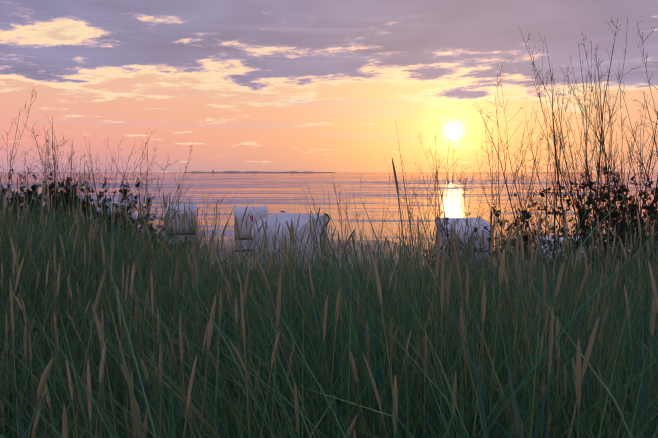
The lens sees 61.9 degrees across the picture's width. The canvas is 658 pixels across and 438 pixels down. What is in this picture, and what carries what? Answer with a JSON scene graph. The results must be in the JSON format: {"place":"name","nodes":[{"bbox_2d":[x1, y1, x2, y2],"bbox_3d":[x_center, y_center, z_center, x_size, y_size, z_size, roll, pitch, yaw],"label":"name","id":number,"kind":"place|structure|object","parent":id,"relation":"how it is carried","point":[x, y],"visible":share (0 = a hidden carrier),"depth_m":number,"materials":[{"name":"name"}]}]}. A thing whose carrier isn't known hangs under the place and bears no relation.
{"place":"outdoors","nodes":[
{"label":"outdoors","id":0,"kind":"place"},
{"bbox_2d":[31,170,592,172],"bbox_3d":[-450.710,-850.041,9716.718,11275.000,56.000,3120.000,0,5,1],"label":"island","id":1,"kind":"object","parent":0,"point":[270,172],"visible":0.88,"depth_m":8207.85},
{"bbox_2d":[0,119,657,437],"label":"marram grass","id":2,"kind":"structure","parent":0,"point":[627,411],"depth_m":1.99,"materials":[{"name":"green plant"}]},
{"bbox_2d":[0,159,657,437],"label":"marram grass seed heads","id":3,"kind":"object","parent":2,"relation":"attached to","point":[209,331],"visible":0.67,"depth_m":2.00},
{"bbox_2d":[0,172,657,252],"bbox_3d":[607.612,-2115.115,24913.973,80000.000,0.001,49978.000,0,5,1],"label":"sea water","id":4,"kind":"structure","parent":0,"point":[279,192],"depth_m":80.22,"materials":[{"name":"liquid"}]},
{"bbox_2d":[145,238,512,287],"bbox_3d":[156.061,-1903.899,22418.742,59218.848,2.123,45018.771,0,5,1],"label":"sand beach","id":5,"kind":"structure","parent":0,"point":[391,244],"depth_m":21.68,"materials":[{"name":"beige sand"}]},
{"bbox_2d":[0,87,70,237],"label":"shrub","id":6,"kind":"object","parent":5,"relation":"on","point":[12,197],"visible":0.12,"depth_m":6.46,"materials":[{"name":"brown plant"}]},
{"bbox_2d":[0,126,113,244],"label":"shrub","id":7,"kind":"object","parent":5,"relation":"on","point":[82,191],"visible":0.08,"depth_m":6.96,"materials":[{"name":"brown plant"}]},
{"bbox_2d":[1,121,157,255],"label":"shrub","id":8,"kind":"object","parent":5,"relation":"on","point":[68,180],"visible":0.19,"depth_m":6.65,"materials":[{"name":"brown plant"}]},
{"bbox_2d":[34,138,163,260],"bbox_3d":[-2.957,0.186,7.101,1.718,2.611,1.830,-2,5,-22],"label":"shrub","id":9,"kind":"object","parent":5,"relation":"on","point":[130,206],"visible":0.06,"depth_m":7.36,"materials":[{"name":"brown plant"}]},
{"bbox_2d":[97,201,136,239],"bbox_3d":[-8.964,0.209,23.092,1.328,1.900,1.372,2,5,26],"label":"beach chair","id":10,"kind":"object","parent":5,"relation":"on","point":[119,210],"visible":0.06,"depth_m":22.84,"materials":[{"name":"white wicker"}]},
{"bbox_2d":[56,146,192,271],"bbox_3d":[-2.434,0.272,6.895,1.581,2.464,1.675,0,5,1],"label":"shrub","id":11,"kind":"object","parent":5,"relation":"on","point":[191,147],"visible":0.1,"depth_m":6.93,"materials":[{"name":"brown plant"}]},
{"bbox_2d":[166,204,195,244],"bbox_3d":[-6.349,0.256,23.618,1.328,1.793,1.172,-1,5,-14],"label":"beach chair","id":12,"kind":"object","parent":5,"relation":"on","point":[181,209],"visible":0.33,"depth_m":23.20,"materials":[{"name":"white wicker"}]},
{"bbox_2d":[132,194,234,278],"bbox_3d":[-2.024,0.615,7.317,1.587,2.021,1.782,0,5,1],"label":"shrub","id":13,"kind":"object","parent":5,"relation":"on","point":[200,227],"visible":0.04,"depth_m":6.96,"materials":[{"name":"brown plant"}]},
{"bbox_2d":[205,199,246,269],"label":"shrub","id":14,"kind":"object","parent":5,"relation":"on","point":[221,239],"visible":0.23,"depth_m":7.25,"materials":[{"name":"brown plant"}]},
{"bbox_2d":[233,206,267,251],"bbox_3d":[-2.993,0.382,21.066,1.328,1.749,1.112,-1,5,-11],"label":"beach chair","id":15,"kind":"object","parent":5,"relation":"on","point":[261,211],"visible":0.54,"depth_m":20.60,"materials":[{"name":"white wicker"}]},
{"bbox_2d":[252,211,333,280],"bbox_3d":[-0.693,0.782,11.183,1.328,1.832,1.211,4,6,39],"label":"beach chair","id":16,"kind":"object","parent":5,"relation":"on","point":[282,217],"visible":0.27,"depth_m":10.77,"materials":[{"name":"white wicker"}]},
{"bbox_2d":[284,166,425,283],"bbox_3d":[0.478,0.466,6.296,1.165,2.181,2.081,3,6,35],"label":"shrub","id":17,"kind":"object","parent":5,"relation":"on","point":[372,230],"visible":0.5,"depth_m":6.30,"materials":[{"name":"brown plant"}]},
{"bbox_2d":[400,160,489,270],"bbox_3d":[1.246,0.386,5.842,1.032,2.074,1.047,0,5,1],"label":"shrub","id":18,"kind":"object","parent":5,"relation":"on","point":[434,235],"visible":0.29,"depth_m":5.78,"materials":[{"name":"brown plant"}]},
{"bbox_2d":[433,217,491,274],"bbox_3d":[3.582,0.874,14.849,1.329,1.849,1.261,-1,5,-9],"label":"beach chair","id":19,"kind":"object","parent":5,"relation":"on","point":[472,222],"visible":0.25,"depth_m":14.39,"materials":[{"name":"white wicker"}]},
{"bbox_2d":[385,118,551,292],"bbox_3d":[1.605,0.217,5.447,1.587,2.384,1.865,-1,5,-14],"label":"shrub","id":20,"kind":"object","parent":5,"relation":"on","point":[447,234],"visible":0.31,"depth_m":5.66,"materials":[{"name":"brown plant"}]},
{"bbox_2d":[386,165,565,284],"bbox_3d":[1.547,0.426,6.146,1.898,2.104,1.471,3,6,29],"label":"shrub","id":21,"kind":"object","parent":5,"relation":"on","point":[456,220],"visible":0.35,"depth_m":6.17,"materials":[{"name":"brown plant"}]},
{"bbox_2d":[433,61,600,277],"bbox_3d":[1.912,-0.108,5.719,1.666,2.880,1.452,0,5,1],"label":"shrub","id":22,"kind":"object","parent":5,"relation":"on","point":[516,218],"visible":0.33,"depth_m":5.58,"materials":[{"name":"brown plant"}]},
{"bbox_2d":[479,17,657,280],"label":"shrub","id":23,"kind":"object","parent":5,"relation":"on","point":[618,227],"visible":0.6,"depth_m":5.24,"materials":[{"name":"brown plant"}]},
{"bbox_2d":[535,234,605,276],"bbox_3d":[4.627,1.221,10.482,1.328,1.793,1.172,1,5,16],"label":"beach chair","id":24,"kind":"object","parent":5,"relation":"on","point":[561,238],"visible":0.04,"depth_m":10.25,"materials":[{"name":"white wicker"}]},
{"bbox_2d":[488,74,657,280],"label":"shrub","id":25,"kind":"object","parent":5,"relation":"on","point":[562,230],"visible":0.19,"depth_m":5.33,"materials":[{"name":"brown plant"}]},
{"bbox_2d":[534,33,657,273],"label":"shrub","id":26,"kind":"object","parent":5,"relation":"on","point":[594,199],"visible":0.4,"depth_m":5.46,"materials":[{"name":"brown plant"}]},
{"bbox_2d":[589,21,657,244],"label":"shrub","id":27,"kind":"object","parent":5,"relation":"on","point":[644,193],"visible":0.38,"depth_m":5.76,"materials":[{"name":"brown plant"}]},
{"bbox_2d":[0,0,657,171],"label":"sky","id":28,"kind":"structure","parent":0,"point":[249,85],"materials":[{"name":"orange"}]}
]}

